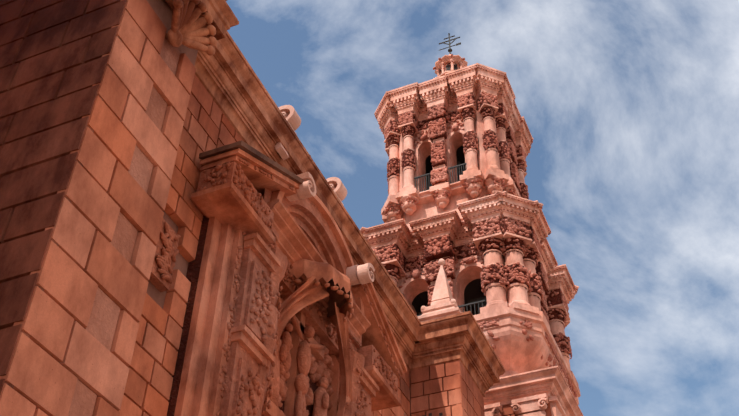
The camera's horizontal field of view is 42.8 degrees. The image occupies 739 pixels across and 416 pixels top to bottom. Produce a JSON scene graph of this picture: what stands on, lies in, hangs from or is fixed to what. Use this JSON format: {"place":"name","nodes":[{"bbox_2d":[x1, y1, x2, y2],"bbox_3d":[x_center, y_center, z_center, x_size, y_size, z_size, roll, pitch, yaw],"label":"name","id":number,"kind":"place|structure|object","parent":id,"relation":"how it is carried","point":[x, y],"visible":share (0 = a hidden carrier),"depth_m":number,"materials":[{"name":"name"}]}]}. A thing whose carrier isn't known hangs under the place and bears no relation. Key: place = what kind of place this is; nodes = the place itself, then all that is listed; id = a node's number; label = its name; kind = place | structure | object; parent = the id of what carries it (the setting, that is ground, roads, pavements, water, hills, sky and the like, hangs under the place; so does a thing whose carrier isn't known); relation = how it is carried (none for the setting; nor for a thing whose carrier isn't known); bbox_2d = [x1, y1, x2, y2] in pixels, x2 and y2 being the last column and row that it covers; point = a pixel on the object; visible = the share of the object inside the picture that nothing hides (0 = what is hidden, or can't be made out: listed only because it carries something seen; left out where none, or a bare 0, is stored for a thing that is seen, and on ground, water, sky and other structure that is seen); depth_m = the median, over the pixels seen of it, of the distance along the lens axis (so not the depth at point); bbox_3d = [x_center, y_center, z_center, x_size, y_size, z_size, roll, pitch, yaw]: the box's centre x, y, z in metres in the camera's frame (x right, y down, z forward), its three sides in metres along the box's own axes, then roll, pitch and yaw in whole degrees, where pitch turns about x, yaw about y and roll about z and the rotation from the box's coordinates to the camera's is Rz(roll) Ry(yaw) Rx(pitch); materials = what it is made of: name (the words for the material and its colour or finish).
{"place":"outdoors","nodes":[
{"label":"outdoors","id":0,"kind":"place"},
{"bbox_2d":[226,0,738,415],"label":"sky","id":1,"kind":"structure","parent":0,"point":[629,108],"materials":[{"name":"blue"}]},
{"label":"plaza ground","id":2,"kind":"structure","parent":0,"visible":0},
{"bbox_2d":[146,0,197,308],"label":"nave wall","id":3,"kind":"structure","parent":2,"relation":"on","point":[162,9],"depth_m":18.53,"materials":[{"name":"brown stone"}]},
{"bbox_2d":[149,219,180,291],"bbox_3d":[-3.783,0.838,17.201,0.310,1.260,0.623,-15,-45,18],"label":"carved relief panel","id":4,"kind":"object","parent":3,"relation":"attached to","point":[164,261],"depth_m":17.03,"materials":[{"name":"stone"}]},
{"bbox_2d":[165,0,238,55],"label":"shell ornament","id":5,"kind":"object","parent":3,"relation":"attached to","point":[199,25],"visible":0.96,"depth_m":18.84,"materials":[{"name":"stone"}]},
{"bbox_2d":[0,0,409,415],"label":"stone block wall","id":6,"kind":"structure","parent":3,"relation":"attached to","point":[114,122],"depth_m":15.61,"materials":[{"name":"brown stone"}]},
{"bbox_2d":[194,31,420,369],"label":"cornice","id":7,"kind":"structure","parent":3,"relation":"attached to","point":[230,81],"depth_m":22.54,"materials":[{"name":"brown stone"}]},
{"bbox_2d":[275,105,346,205],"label":"cornice scroll finials","id":8,"kind":"object","parent":3,"relation":"attached to","point":[291,115],"visible":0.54,"depth_m":23.38,"materials":[{"name":"stone"}]},
{"bbox_2d":[174,148,406,415],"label":"portal mouldings","id":9,"kind":"object","parent":2,"relation":"on","point":[228,211],"visible":0.73,"depth_m":19.55,"materials":[{"name":"brown stone"}]},
{"bbox_2d":[287,172,374,285],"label":"portal scroll ends","id":10,"kind":"object","parent":9,"relation":"attached to","point":[359,274],"visible":0.62,"depth_m":23.59,"materials":[{"name":"stone"}]},
{"bbox_2d":[197,158,400,415],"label":"portal carvings","id":11,"kind":"object","parent":2,"relation":"on","point":[249,384],"visible":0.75,"depth_m":19.53,"materials":[{"name":"stone"}]},
{"bbox_2d":[167,215,317,415],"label":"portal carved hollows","id":12,"kind":"object","parent":11,"relation":"attached to","point":[193,272],"depth_m":17.51,"materials":[{"name":"brown stone"}]},
{"bbox_2d":[199,140,346,316],"bbox_3d":[-1.820,0.206,21.072,1.258,1.840,5.506,-15,-45,18],"label":"ledge capping","id":13,"kind":"object","parent":11,"relation":"attached to","point":[338,299],"visible":0.12,"depth_m":20.17,"materials":[{"name":"brown stone"}]},
{"bbox_2d":[409,375,410,415],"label":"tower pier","id":14,"kind":"structure","parent":2,"relation":"on","point":[410,395],"depth_m":28.34,"materials":[{"name":"brown stone"}]},
{"bbox_2d":[410,360,484,415],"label":"stone pier","id":15,"kind":"structure","parent":14,"relation":"attached to","point":[449,389],"depth_m":27.99,"materials":[{"name":"brown stone"}]},
{"bbox_2d":[408,311,504,396],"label":"pier cornice","id":16,"kind":"structure","parent":14,"relation":"attached to","point":[461,337],"depth_m":28.72,"materials":[{"name":"brown stone"}]},
{"bbox_2d":[417,259,461,321],"bbox_3d":[2.402,2.934,30.729,1.460,3.260,1.460,-15,-45,18],"label":"pyramidal finial","id":17,"kind":"object","parent":16,"relation":"on","point":[443,303],"visible":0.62,"depth_m":30.07,"materials":[{"name":"stone"}]},
{"bbox_2d":[473,307,582,415],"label":"tower base","id":18,"kind":"object","parent":2,"relation":"on","point":[530,383],"visible":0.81,"depth_m":32.32,"materials":[{"name":"pink stone"}]},
{"bbox_2d":[418,161,485,314],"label":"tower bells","id":19,"kind":"object","parent":18,"relation":"on","point":[472,300],"visible":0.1,"depth_m":36.45,"materials":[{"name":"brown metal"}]},
{"bbox_2d":[360,190,578,386],"bbox_3d":[3.888,4.312,37.835,8.383,6.100,8.383,-15,-45,18],"label":"stage stone","id":20,"kind":"object","parent":18,"relation":"on","point":[514,296],"visible":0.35,"depth_m":36.20,"materials":[{"name":"stone"}]},
{"bbox_2d":[407,210,463,233],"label":"waterspouts","id":21,"kind":"object","parent":20,"relation":"on","point":[458,212],"depth_m":38.42,"materials":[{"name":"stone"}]},
{"bbox_2d":[374,63,532,222],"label":"stage stone","id":22,"kind":"object","parent":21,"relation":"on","point":[488,164],"visible":0.56,"depth_m":41.94,"materials":[{"name":"stone"}]},
{"bbox_2d":[414,163,466,191],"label":"balcony railings","id":23,"kind":"object","parent":22,"relation":"attached to","point":[428,174],"visible":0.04,"depth_m":39.85,"materials":[{"name":"grey metal"}]},
{"bbox_2d":[401,110,489,223],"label":"tower inner wall","id":24,"kind":"structure","parent":22,"relation":"attached to","point":[433,207],"depth_m":40.88,"materials":[{"name":"stone"}]},
{"bbox_2d":[428,145,465,171],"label":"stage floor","id":25,"kind":"structure","parent":22,"relation":"attached to","point":[460,154],"depth_m":44.51,"materials":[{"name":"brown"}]},
{"bbox_2d":[433,54,467,78],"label":"lantern cupola","id":26,"kind":"object","parent":22,"relation":"on","point":[445,60],"visible":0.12,"depth_m":47.67,"materials":[{"name":"stone"}]},
{"bbox_2d":[433,54,464,75],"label":"lantern carvings","id":27,"kind":"object","parent":26,"relation":"attached to","point":[434,68],"visible":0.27,"depth_m":47.66,"materials":[{"name":"stone"}]},
{"bbox_2d":[438,33,460,53],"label":"iron cross","id":28,"kind":"object","parent":26,"relation":"on","point":[449,47],"visible":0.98,"depth_m":49.55,"materials":[{"name":"grey metal"}]},
{"bbox_2d":[441,64,459,70],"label":"lantern openings","id":29,"kind":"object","parent":26,"relation":"attached to","point":[448,67],"depth_m":47.53,"materials":[{"name":"grey"}]},
{"bbox_2d":[375,66,532,221],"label":"tower carved ornament","id":30,"kind":"object","parent":22,"relation":"attached to","point":[440,111],"visible":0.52,"depth_m":41.62,"materials":[{"name":"brown stone"}]},
{"bbox_2d":[386,92,527,198],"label":"tower carvings","id":31,"kind":"object","parent":22,"relation":"attached to","point":[444,135],"visible":0.12,"depth_m":41.48,"materials":[{"name":"brown stone"}]},
{"bbox_2d":[397,242,483,315],"bbox_3d":[3.875,4.794,37.399,5.200,4.200,5.200,-15,-45,18],"label":"stage shell","id":32,"kind":"object","parent":20,"relation":"attached to","point":[416,288],"visible":0.08,"depth_m":36.53},
{"bbox_2d":[418,278,484,314],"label":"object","id":33,"kind":"structure","parent":20,"relation":"attached to","point":[473,289],"depth_m":38.71,"materials":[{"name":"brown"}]},
{"bbox_2d":[417,299,486,315],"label":"stage railings","id":34,"kind":"object","parent":20,"relation":"attached to","point":[473,303],"visible":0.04,"depth_m":34.28,"materials":[{"name":"black metal"}]},
{"bbox_2d":[361,193,577,358],"bbox_3d":[3.882,4.486,37.678,8.265,4.801,8.278,-15,-45,18],"label":"tower carved ornament","id":35,"kind":"object","parent":20,"relation":"attached to","point":[513,227],"visible":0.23,"depth_m":35.86,"materials":[{"name":"brown stone"}]},
{"bbox_2d":[377,217,569,357],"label":"tower carvings","id":36,"kind":"object","parent":35,"relation":"attached to","point":[553,300],"visible":0.08,"depth_m":36.03,"materials":[{"name":"brown stone"}]},
{"bbox_2d":[500,398,551,415],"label":"carved ornament","id":37,"kind":"object","parent":18,"relation":"attached to","point":[508,410],"visible":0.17,"depth_m":31.02,"materials":[{"name":"orange stone"}]},
{"bbox_2d":[478,318,576,397],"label":"carved ornaments","id":38,"kind":"object","parent":18,"relation":"attached to","point":[527,324],"visible":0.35,"depth_m":32.86}
]}

